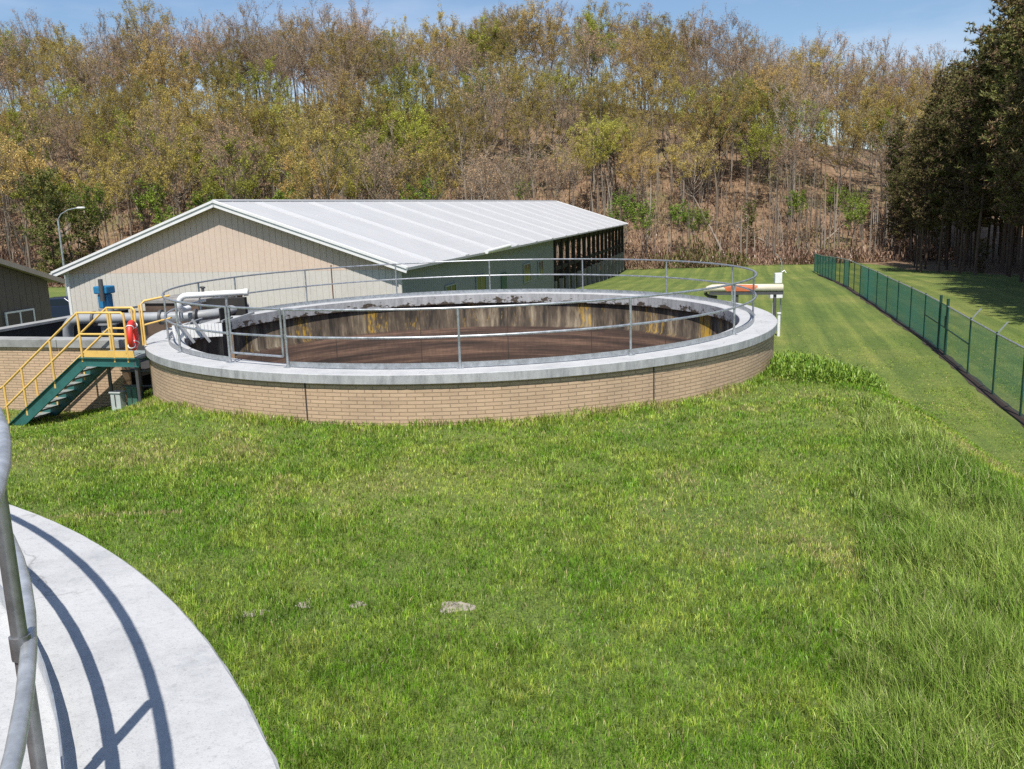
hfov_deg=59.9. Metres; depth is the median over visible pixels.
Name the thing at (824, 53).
deciduous tree
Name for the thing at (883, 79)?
deciduous tree
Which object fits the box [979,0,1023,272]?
pine tree
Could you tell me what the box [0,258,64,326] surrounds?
brown building
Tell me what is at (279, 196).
deciduous tree
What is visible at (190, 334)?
white trough
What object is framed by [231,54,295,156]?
deciduous tree
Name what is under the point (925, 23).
sky
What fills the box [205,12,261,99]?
deciduous tree
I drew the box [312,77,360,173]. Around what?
deciduous tree
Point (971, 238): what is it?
pine tree
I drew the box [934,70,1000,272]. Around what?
pine tree
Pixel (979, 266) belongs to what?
evergreen
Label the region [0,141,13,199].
deciduous tree
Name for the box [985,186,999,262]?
pine tree
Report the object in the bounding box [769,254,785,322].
meter post
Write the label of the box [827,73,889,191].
deciduous tree
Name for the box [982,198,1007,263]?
pine tree
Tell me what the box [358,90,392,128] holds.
deciduous tree
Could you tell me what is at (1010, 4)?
pine tree
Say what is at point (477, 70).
deciduous tree
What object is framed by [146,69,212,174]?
deciduous tree
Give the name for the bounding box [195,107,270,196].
deciduous tree
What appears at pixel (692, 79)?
deciduous tree
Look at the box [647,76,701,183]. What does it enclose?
deciduous tree
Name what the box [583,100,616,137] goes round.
deciduous tree
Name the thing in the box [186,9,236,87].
deciduous tree
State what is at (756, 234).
bare bush
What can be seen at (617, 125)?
deciduous tree
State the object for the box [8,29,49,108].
deciduous tree
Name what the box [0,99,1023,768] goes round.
ground
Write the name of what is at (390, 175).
deciduous tree
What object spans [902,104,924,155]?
deciduous tree
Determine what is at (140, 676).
round tank
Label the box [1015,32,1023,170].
pine tree
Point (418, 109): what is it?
deciduous tree
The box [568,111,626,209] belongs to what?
deciduous tree
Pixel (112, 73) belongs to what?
deciduous tree
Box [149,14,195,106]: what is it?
deciduous tree
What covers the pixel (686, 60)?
deciduous tree
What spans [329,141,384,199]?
deciduous tree
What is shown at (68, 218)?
deciduous tree
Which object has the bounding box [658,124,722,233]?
deciduous tree
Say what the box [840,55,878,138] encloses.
deciduous tree
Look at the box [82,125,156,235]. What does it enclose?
deciduous tree
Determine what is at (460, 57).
deciduous tree
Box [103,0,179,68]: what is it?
deciduous tree
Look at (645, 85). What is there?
deciduous tree
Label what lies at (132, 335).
life ring
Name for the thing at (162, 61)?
deciduous tree
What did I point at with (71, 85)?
deciduous tree
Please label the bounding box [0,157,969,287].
bramble thicket
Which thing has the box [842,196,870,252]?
deciduous tree
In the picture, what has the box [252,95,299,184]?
deciduous tree
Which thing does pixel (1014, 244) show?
pine tree
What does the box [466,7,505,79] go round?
deciduous tree
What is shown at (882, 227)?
bare bush
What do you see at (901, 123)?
pine tree
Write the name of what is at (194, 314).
grey pipe
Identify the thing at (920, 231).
pine tree
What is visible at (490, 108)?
deciduous tree
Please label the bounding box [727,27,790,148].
deciduous tree
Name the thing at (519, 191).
deciduous tree
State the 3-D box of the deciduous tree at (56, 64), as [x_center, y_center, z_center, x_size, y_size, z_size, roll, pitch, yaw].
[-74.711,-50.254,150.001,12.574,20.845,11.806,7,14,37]
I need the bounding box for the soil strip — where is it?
[818,274,1023,426]
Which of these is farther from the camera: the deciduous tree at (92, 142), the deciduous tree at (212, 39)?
the deciduous tree at (212, 39)
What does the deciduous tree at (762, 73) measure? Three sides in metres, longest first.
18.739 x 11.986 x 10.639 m
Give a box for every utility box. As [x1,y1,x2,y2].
[108,390,126,410]
[125,385,142,405]
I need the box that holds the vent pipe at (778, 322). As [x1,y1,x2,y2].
[777,312,780,335]
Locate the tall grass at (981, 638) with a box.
[819,391,1023,768]
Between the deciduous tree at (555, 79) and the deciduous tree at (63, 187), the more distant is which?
the deciduous tree at (555, 79)
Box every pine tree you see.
[880,114,908,217]
[881,130,911,243]
[882,171,906,253]
[885,164,913,257]
[899,130,932,267]
[899,157,915,254]
[900,121,941,270]
[902,108,953,271]
[905,118,930,237]
[906,152,924,261]
[908,156,933,255]
[913,94,939,124]
[913,102,951,268]
[920,65,957,239]
[921,99,974,272]
[924,177,947,263]
[931,77,972,269]
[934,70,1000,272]
[936,87,951,256]
[937,71,962,105]
[940,56,973,102]
[942,16,1001,270]
[952,33,1012,274]
[952,104,995,267]
[960,74,1005,255]
[966,230,969,264]
[968,104,987,265]
[975,0,1023,275]
[977,8,1023,276]
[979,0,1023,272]
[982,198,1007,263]
[985,34,1023,281]
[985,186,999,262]
[985,210,991,258]
[993,216,1000,255]
[995,69,1022,273]
[998,5,1023,181]
[1005,20,1023,218]
[1010,69,1017,265]
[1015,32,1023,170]
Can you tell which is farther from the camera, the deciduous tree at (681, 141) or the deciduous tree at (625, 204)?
the deciduous tree at (681, 141)
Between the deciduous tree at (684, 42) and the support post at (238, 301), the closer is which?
the support post at (238, 301)
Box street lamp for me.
[57,207,84,295]
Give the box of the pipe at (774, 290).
[704,284,783,316]
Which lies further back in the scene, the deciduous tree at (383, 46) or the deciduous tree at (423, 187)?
the deciduous tree at (383, 46)
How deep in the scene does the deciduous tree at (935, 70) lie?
140.06 m
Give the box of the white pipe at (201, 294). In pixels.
[177,286,248,312]
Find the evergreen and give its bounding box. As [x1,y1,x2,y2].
[971,237,992,272]
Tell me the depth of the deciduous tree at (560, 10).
167.15 m
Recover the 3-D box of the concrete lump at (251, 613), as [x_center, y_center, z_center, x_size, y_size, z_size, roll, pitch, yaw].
[-2.422,2.145,8.379,0.325,0.033,0.221,-2,11,0]
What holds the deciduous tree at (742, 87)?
on the ground at (814, 305)
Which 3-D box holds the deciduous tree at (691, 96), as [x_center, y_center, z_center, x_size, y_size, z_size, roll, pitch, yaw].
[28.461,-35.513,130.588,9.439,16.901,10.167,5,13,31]
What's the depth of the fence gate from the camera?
33.59 m
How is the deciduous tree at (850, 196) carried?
on the ground at (814, 305)
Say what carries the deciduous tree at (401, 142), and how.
on the ground at (814, 305)
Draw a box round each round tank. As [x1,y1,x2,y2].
[0,505,279,768]
[144,292,776,425]
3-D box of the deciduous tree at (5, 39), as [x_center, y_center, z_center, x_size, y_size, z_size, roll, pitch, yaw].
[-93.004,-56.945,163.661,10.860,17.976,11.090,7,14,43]
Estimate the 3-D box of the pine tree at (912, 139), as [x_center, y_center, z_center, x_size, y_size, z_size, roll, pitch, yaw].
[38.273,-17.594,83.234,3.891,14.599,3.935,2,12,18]
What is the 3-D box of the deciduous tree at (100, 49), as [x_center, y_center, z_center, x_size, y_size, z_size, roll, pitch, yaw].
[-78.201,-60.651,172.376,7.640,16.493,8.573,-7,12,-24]
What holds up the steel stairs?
on the ground at (814, 305)
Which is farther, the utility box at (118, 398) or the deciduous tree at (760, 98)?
the deciduous tree at (760, 98)
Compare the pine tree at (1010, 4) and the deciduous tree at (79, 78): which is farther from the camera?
the deciduous tree at (79, 78)
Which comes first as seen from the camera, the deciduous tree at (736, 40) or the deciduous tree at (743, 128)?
the deciduous tree at (743, 128)
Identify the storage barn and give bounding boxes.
[50,199,627,314]
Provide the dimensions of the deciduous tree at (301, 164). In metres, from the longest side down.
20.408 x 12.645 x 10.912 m
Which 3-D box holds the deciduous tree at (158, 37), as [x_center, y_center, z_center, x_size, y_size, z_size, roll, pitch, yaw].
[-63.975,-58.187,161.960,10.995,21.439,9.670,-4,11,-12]
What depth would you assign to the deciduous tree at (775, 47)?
162.96 m
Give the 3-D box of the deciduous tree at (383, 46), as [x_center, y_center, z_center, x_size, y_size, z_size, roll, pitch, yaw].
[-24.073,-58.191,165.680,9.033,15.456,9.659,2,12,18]
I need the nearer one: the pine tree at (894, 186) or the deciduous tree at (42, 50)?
the pine tree at (894, 186)
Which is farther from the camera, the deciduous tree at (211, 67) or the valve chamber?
the deciduous tree at (211, 67)
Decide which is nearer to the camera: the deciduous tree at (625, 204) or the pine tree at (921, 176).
the pine tree at (921, 176)
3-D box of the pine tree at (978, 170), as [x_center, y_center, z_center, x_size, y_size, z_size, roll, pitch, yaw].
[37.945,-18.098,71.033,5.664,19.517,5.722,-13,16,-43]
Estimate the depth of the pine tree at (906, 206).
90.86 m
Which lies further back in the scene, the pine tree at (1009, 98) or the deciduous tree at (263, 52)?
the deciduous tree at (263, 52)
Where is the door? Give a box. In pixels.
[501,272,506,288]
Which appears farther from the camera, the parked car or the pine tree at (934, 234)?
the pine tree at (934, 234)
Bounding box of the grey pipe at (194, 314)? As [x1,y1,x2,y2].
[63,302,248,349]
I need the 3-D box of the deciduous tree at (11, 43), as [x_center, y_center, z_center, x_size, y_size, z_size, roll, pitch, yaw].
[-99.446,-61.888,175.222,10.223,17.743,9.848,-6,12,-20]
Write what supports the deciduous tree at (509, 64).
on the ground at (814, 305)
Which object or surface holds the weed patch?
on the ground at (814, 305)
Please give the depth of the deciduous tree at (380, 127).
130.06 m
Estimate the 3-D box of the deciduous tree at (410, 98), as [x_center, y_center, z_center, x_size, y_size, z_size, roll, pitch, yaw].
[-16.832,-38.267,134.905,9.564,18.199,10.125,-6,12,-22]
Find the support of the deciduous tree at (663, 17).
on the ground at (814, 305)
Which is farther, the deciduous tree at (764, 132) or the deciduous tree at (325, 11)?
the deciduous tree at (325, 11)
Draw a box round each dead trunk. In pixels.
[693,196,726,258]
[731,213,770,245]
[818,218,859,246]
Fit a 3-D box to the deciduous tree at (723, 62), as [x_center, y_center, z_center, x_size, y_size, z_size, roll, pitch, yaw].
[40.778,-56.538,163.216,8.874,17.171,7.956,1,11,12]
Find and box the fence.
[814,253,1023,415]
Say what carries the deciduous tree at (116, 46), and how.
on the ground at (814, 305)
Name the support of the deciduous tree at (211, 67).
on the ground at (814, 305)
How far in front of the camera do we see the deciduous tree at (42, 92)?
142.37 m
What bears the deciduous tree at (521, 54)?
on the ground at (814, 305)
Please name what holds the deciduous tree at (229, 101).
on the ground at (814, 305)
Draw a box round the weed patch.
[765,349,892,392]
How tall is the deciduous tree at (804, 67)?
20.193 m
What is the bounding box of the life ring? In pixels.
[125,320,139,350]
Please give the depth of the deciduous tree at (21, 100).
130.74 m
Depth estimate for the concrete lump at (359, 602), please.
8.46 m
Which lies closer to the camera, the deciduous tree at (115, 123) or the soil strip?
the soil strip
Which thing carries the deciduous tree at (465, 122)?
on the ground at (814, 305)
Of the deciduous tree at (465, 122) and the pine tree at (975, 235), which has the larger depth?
the deciduous tree at (465, 122)
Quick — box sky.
[0,0,1007,149]
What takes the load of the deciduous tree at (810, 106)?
on the ground at (814, 305)
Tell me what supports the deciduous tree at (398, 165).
on the ground at (814, 305)
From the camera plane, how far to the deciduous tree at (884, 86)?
142.88 m
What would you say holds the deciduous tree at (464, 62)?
on the ground at (814, 305)
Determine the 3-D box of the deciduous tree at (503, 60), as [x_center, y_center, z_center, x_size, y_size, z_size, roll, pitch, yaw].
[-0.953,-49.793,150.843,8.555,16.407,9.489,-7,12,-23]
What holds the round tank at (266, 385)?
on the ground at (814, 305)
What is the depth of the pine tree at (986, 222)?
77.58 m
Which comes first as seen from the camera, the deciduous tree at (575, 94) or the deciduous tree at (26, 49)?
the deciduous tree at (575, 94)
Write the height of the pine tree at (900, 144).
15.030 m
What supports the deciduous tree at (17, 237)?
on the ground at (814, 305)
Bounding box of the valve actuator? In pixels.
[93,279,118,336]
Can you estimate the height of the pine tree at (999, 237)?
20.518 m
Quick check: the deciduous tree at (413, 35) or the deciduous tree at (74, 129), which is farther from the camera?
the deciduous tree at (413, 35)
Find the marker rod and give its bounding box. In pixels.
[330,265,333,298]
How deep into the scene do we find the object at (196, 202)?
111.88 m
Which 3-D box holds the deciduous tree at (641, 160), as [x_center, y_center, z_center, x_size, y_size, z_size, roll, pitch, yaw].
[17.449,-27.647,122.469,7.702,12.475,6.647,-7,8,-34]
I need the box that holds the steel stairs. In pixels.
[0,295,171,425]
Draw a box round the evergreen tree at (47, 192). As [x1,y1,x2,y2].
[12,167,79,277]
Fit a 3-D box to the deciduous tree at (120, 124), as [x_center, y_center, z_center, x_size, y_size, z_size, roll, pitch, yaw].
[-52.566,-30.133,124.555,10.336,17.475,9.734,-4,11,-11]
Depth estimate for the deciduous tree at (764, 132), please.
126.00 m
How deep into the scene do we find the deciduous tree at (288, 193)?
117.84 m
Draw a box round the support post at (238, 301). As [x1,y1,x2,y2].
[206,297,247,357]
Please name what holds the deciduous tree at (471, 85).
on the ground at (814, 305)
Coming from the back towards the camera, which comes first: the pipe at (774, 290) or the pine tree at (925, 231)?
the pine tree at (925, 231)
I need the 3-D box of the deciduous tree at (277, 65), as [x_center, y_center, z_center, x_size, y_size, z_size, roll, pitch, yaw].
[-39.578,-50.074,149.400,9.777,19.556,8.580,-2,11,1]
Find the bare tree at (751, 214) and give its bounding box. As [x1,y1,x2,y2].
[739,199,761,247]
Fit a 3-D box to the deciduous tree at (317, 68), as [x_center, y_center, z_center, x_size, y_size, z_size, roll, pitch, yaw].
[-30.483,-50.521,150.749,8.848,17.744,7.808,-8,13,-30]
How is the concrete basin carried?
on the ground at (814, 305)
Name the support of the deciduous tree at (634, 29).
on the ground at (814, 305)
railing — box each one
[0,407,64,768]
[161,258,756,368]
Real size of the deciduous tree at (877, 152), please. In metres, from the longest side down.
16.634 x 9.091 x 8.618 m
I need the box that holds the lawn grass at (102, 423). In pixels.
[2,319,1023,768]
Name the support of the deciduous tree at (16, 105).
on the ground at (814, 305)
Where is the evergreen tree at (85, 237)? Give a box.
[68,200,102,260]
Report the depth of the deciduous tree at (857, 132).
124.90 m
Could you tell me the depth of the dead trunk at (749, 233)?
115.05 m
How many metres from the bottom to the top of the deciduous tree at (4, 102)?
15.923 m
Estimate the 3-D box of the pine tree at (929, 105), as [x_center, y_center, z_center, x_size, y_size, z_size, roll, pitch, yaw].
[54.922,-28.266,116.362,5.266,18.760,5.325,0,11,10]
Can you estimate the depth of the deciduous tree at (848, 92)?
143.94 m
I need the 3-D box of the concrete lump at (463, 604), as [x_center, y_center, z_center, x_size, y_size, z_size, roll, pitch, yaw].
[-0.507,2.074,8.380,0.439,0.051,0.280,-2,11,0]
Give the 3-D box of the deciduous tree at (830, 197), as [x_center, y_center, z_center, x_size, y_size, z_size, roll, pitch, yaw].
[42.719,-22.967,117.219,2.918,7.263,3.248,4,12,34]
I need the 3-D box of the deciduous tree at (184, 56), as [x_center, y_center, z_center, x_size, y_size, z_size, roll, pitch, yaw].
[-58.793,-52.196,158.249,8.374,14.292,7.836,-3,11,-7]
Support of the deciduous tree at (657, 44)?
on the ground at (814, 305)
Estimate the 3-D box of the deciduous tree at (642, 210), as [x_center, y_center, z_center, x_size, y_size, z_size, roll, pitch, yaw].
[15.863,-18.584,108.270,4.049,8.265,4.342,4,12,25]
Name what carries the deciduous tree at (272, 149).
on the ground at (814, 305)
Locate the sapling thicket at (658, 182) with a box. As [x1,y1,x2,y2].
[0,56,956,266]
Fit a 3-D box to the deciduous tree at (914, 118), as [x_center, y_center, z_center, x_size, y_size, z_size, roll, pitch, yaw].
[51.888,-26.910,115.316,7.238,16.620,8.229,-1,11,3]
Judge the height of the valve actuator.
2.120 m
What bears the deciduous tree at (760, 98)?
on the ground at (814, 305)
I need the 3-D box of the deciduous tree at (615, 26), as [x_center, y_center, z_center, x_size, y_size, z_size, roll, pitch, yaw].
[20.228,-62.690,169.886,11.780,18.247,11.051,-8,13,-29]
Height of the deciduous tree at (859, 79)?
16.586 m
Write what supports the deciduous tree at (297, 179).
on the ground at (814, 305)
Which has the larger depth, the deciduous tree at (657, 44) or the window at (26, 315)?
the deciduous tree at (657, 44)
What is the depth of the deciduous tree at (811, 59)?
174.39 m
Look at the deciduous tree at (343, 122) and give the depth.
122.37 m
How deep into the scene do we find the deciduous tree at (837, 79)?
170.91 m
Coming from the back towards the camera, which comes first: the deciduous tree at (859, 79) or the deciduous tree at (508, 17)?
the deciduous tree at (508, 17)
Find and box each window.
[4,308,35,325]
[445,283,456,290]
[476,273,486,289]
[523,262,531,282]
[538,260,543,277]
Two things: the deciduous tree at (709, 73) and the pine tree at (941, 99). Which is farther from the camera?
the deciduous tree at (709, 73)
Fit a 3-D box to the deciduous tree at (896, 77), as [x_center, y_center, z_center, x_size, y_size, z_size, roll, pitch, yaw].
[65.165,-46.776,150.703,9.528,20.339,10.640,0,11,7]
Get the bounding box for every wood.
[0,3,801,212]
[0,7,906,149]
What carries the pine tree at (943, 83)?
on the ground at (814, 305)
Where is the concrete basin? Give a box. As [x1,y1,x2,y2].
[0,306,151,411]
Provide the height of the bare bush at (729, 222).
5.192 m
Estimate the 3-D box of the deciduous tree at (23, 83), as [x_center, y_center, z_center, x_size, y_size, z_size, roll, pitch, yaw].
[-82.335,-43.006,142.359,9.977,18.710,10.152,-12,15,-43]
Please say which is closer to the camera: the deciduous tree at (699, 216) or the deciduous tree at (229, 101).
the deciduous tree at (699, 216)
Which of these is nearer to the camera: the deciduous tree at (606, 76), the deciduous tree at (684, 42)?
the deciduous tree at (606, 76)
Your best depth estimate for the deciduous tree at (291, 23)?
165.60 m
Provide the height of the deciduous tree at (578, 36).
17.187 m
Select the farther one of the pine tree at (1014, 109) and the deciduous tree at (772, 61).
the deciduous tree at (772, 61)
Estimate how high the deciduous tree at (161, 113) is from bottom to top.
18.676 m
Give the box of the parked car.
[50,296,69,317]
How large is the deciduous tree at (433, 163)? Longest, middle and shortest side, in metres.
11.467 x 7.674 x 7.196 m
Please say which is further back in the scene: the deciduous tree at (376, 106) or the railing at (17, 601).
the deciduous tree at (376, 106)
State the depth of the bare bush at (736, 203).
121.24 m
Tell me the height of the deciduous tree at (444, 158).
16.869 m
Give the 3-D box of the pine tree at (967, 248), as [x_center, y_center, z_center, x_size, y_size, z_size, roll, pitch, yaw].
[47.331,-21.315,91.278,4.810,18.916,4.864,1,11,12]
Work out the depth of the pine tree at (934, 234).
96.12 m
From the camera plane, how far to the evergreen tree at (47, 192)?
103.40 m
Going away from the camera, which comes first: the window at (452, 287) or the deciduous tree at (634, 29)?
the window at (452, 287)
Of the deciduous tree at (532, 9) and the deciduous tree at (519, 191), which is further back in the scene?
the deciduous tree at (532, 9)
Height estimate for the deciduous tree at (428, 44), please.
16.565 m
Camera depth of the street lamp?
59.05 m
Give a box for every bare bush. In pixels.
[640,218,659,249]
[715,212,735,248]
[724,195,748,226]
[742,225,760,249]
[778,226,794,243]
[792,223,820,250]
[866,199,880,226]
[869,219,893,241]
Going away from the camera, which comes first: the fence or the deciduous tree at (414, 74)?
the fence
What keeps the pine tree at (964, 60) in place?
on the ground at (814, 305)
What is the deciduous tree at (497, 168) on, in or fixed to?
on the ground at (814, 305)
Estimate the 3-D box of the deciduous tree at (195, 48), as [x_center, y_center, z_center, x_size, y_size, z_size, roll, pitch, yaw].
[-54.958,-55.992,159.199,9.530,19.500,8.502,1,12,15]
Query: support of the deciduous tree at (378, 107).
on the ground at (814, 305)
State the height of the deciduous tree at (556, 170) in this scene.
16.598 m
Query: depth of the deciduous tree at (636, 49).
152.67 m
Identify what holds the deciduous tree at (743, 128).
on the ground at (814, 305)
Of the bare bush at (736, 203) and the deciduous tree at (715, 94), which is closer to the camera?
the bare bush at (736, 203)
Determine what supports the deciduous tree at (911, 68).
on the ground at (814, 305)
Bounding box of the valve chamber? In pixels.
[142,292,242,336]
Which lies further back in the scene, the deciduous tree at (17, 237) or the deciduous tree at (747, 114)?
the deciduous tree at (747, 114)
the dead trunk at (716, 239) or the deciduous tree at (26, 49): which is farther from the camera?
the deciduous tree at (26, 49)
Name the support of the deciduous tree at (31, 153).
on the ground at (814, 305)
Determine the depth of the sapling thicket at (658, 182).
120.77 m
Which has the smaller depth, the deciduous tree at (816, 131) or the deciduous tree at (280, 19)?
the deciduous tree at (816, 131)
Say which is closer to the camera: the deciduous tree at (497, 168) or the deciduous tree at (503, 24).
the deciduous tree at (497, 168)
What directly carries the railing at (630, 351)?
on the round tank at (266, 385)
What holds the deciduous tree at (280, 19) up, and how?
on the ground at (814, 305)
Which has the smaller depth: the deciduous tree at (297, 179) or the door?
the door
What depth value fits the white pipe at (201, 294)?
21.54 m
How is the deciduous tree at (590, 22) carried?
on the ground at (814, 305)
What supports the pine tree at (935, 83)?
on the ground at (814, 305)
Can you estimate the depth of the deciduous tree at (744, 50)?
175.37 m
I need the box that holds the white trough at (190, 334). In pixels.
[172,312,254,342]
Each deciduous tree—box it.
[0,6,53,75]
[0,21,39,106]
[0,27,28,98]
[0,28,31,122]
[0,29,27,93]
[0,56,26,118]
[0,85,62,169]
[0,96,50,185]
[0,98,27,217]
[0,99,14,154]
[0,104,59,188]
[0,116,32,255]
[0,116,74,267]
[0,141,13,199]
[0,163,12,196]
[3,44,57,105]
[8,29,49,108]
[11,166,84,261]
[16,96,86,227]
[17,75,54,154]
[19,68,71,171]
[21,24,101,147]
[25,17,71,103]
[27,76,94,181]
[28,36,85,104]
[29,20,89,132]
[32,96,100,203]
[45,44,105,156]
[57,36,120,110]
[57,83,103,167]
[58,97,102,168]
[63,144,138,246]
[63,179,119,248]
[64,203,91,251]
[69,120,132,205]
[75,9,141,108]
[81,91,141,202]
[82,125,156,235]
[86,30,123,73]
[87,24,138,81]
[87,57,146,162]
[94,106,168,227]
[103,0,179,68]
[106,32,157,80]
[107,69,177,190]
[113,97,199,214]
[117,83,195,208]
[118,116,212,214]
[124,6,186,71]
[125,63,179,120]
[126,25,195,95]
[130,174,169,228]
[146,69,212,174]
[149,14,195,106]
[149,49,209,164]
[152,205,180,226]
[157,49,202,98]
[157,87,215,192]
[164,119,219,202]
[169,69,261,198]
[173,96,239,186]
[174,17,230,120]
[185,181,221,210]
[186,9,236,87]
[186,107,249,198]
[191,130,284,201]
[193,40,248,97]
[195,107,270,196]
[198,26,236,111]
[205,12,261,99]
[213,0,281,103]
[213,88,250,119]
[219,18,273,107]
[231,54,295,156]
[235,29,284,90]
[242,19,296,89]
[242,28,301,139]
[244,93,305,153]
[247,28,280,104]
[249,80,294,138]
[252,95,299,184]
[256,127,311,187]
[257,0,308,101]
[265,102,371,199]
[266,187,293,199]
[270,139,343,199]
[273,34,308,99]
[278,10,332,102]
[279,91,350,197]
[279,167,308,199]
[280,20,323,102]
[281,0,356,126]
[284,145,344,199]
[294,68,370,199]
[301,8,332,109]
[303,30,350,98]
[305,21,373,116]
[309,18,364,80]
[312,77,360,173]
[315,55,371,144]
[318,108,376,199]
[318,118,379,198]
[324,6,382,92]
[327,78,405,199]
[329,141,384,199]
[331,0,391,111]
[343,109,395,197]
[343,113,421,199]
[343,117,426,199]
[343,127,408,199]
[358,27,395,85]
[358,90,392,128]
[359,29,404,84]
[362,69,403,112]
[369,26,423,130]
[369,71,433,186]
[376,14,422,108]
[376,95,451,183]
[381,136,415,199]
[385,102,443,198]
[386,128,463,199]
[391,53,445,152]
[393,24,426,110]
[399,182,426,199]
[403,28,446,111]
[407,57,474,180]
[409,25,447,68]
[412,136,459,188]
[413,40,461,107]
[415,2,469,112]
[416,173,445,199]
[427,17,482,124]
[427,93,501,199]
[429,39,479,97]
[438,131,465,186]
[440,11,491,89]
[441,67,488,155]
[443,138,513,199]
[444,70,509,173]
[450,80,526,199]
[453,48,521,194]
[457,60,501,136]
[465,15,518,108]
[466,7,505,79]
[466,145,519,199]
[473,40,543,158]
[481,40,531,134]
[482,2,528,67]
[485,2,528,74]
[486,60,552,166]
[486,136,544,199]
[489,60,556,180]
[492,0,571,116]
[492,5,543,100]
[496,87,561,199]
[511,178,532,199]
[517,12,559,85]
[526,19,570,82]
[527,128,592,257]
[530,77,584,193]
[532,65,585,156]
[533,0,578,92]
[550,122,605,205]
[554,11,615,132]
[555,65,591,149]
[560,5,621,83]
[565,16,611,76]
[565,23,607,92]
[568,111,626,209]
[572,0,629,84]
[580,66,637,170]
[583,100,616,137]
[587,112,637,198]
[589,6,640,101]
[589,138,612,187]
[600,107,665,206]
[604,26,643,100]
[605,189,638,232]
[609,3,663,106]
[612,24,652,106]
[613,27,664,123]
[615,138,661,221]
[617,13,670,95]
[617,90,671,192]
[619,63,676,156]
[624,40,672,120]
[627,197,657,258]
[628,44,696,166]
[634,18,674,109]
[635,26,690,133]
[640,12,707,121]
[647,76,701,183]
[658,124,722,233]
[663,116,708,210]
[664,9,727,112]
[664,23,703,109]
[665,30,707,101]
[668,62,709,156]
[669,199,690,250]
[673,83,737,198]
[676,2,727,92]
[676,75,755,208]
[679,46,728,145]
[684,204,712,254]
[687,3,758,123]
[693,71,736,162]
[694,83,743,184]
[709,36,749,83]
[712,28,768,86]
[714,29,757,86]
[724,70,762,155]
[725,98,779,184]
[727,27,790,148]
[733,90,776,175]
[734,117,793,209]
[738,56,805,177]
[745,30,797,78]
[748,49,794,92]
[758,68,826,168]
[761,57,836,191]
[761,115,816,230]
[763,49,808,133]
[765,53,817,159]
[776,39,845,157]
[783,189,807,242]
[785,35,831,130]
[785,98,836,188]
[788,37,828,140]
[789,68,845,180]
[792,25,867,151]
[805,108,868,216]
[814,66,862,172]
[820,36,872,155]
[824,183,846,215]
[825,70,879,169]
[826,53,854,144]
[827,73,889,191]
[836,107,885,189]
[837,187,869,243]
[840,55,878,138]
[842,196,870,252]
[848,54,893,116]
[849,83,911,176]
[853,29,908,148]
[854,56,907,111]
[856,102,913,201]
[862,114,916,244]
[869,82,923,177]
[872,45,927,163]
[880,72,924,117]
[886,50,935,101]
[887,113,916,234]
[890,59,950,120]
[893,56,945,107]
[898,40,963,113]
[898,81,942,127]
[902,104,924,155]
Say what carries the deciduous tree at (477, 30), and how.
on the ground at (814, 305)
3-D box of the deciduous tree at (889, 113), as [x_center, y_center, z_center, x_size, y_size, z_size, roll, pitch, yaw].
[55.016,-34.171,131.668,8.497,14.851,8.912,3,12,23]
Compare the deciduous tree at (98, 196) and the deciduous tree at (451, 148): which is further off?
the deciduous tree at (451, 148)
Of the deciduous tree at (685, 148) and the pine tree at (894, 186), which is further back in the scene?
the deciduous tree at (685, 148)
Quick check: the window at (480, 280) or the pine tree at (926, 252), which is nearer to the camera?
the window at (480, 280)
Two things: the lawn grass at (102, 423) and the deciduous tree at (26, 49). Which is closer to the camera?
the lawn grass at (102, 423)
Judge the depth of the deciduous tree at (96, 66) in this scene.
147.35 m
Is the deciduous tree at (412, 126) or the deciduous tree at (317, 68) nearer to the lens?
the deciduous tree at (412, 126)
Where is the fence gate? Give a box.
[938,302,945,351]
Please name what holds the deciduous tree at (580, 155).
on the ground at (814, 305)
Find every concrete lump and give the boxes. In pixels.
[243,609,267,616]
[295,601,309,607]
[349,601,366,607]
[440,601,475,612]
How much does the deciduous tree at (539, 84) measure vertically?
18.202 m
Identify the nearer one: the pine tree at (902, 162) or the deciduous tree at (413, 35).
the pine tree at (902, 162)
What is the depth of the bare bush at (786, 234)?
111.48 m
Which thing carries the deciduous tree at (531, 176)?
on the ground at (814, 305)
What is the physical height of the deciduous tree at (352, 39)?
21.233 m
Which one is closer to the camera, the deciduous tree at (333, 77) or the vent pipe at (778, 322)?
the vent pipe at (778, 322)
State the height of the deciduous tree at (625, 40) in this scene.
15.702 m
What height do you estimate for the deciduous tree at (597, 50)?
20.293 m
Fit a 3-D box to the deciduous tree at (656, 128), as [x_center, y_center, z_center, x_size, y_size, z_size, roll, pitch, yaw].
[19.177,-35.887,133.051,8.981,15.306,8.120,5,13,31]
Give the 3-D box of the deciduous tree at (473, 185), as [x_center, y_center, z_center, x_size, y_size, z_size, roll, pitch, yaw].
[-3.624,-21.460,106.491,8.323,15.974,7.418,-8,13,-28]
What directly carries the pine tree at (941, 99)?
on the ground at (814, 305)
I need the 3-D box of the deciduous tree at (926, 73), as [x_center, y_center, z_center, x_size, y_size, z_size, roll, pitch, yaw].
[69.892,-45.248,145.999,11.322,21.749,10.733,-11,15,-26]
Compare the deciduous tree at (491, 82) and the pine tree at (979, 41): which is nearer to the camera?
the pine tree at (979, 41)
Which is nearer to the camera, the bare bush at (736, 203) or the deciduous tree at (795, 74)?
the bare bush at (736, 203)
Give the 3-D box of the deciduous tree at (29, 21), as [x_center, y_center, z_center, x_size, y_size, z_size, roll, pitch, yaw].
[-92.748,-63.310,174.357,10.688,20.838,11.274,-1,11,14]
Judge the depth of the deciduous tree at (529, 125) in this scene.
127.75 m
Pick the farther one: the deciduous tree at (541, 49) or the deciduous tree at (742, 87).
the deciduous tree at (541, 49)
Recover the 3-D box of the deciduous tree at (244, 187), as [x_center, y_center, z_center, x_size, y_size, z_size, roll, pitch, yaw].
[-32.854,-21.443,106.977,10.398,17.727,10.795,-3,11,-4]

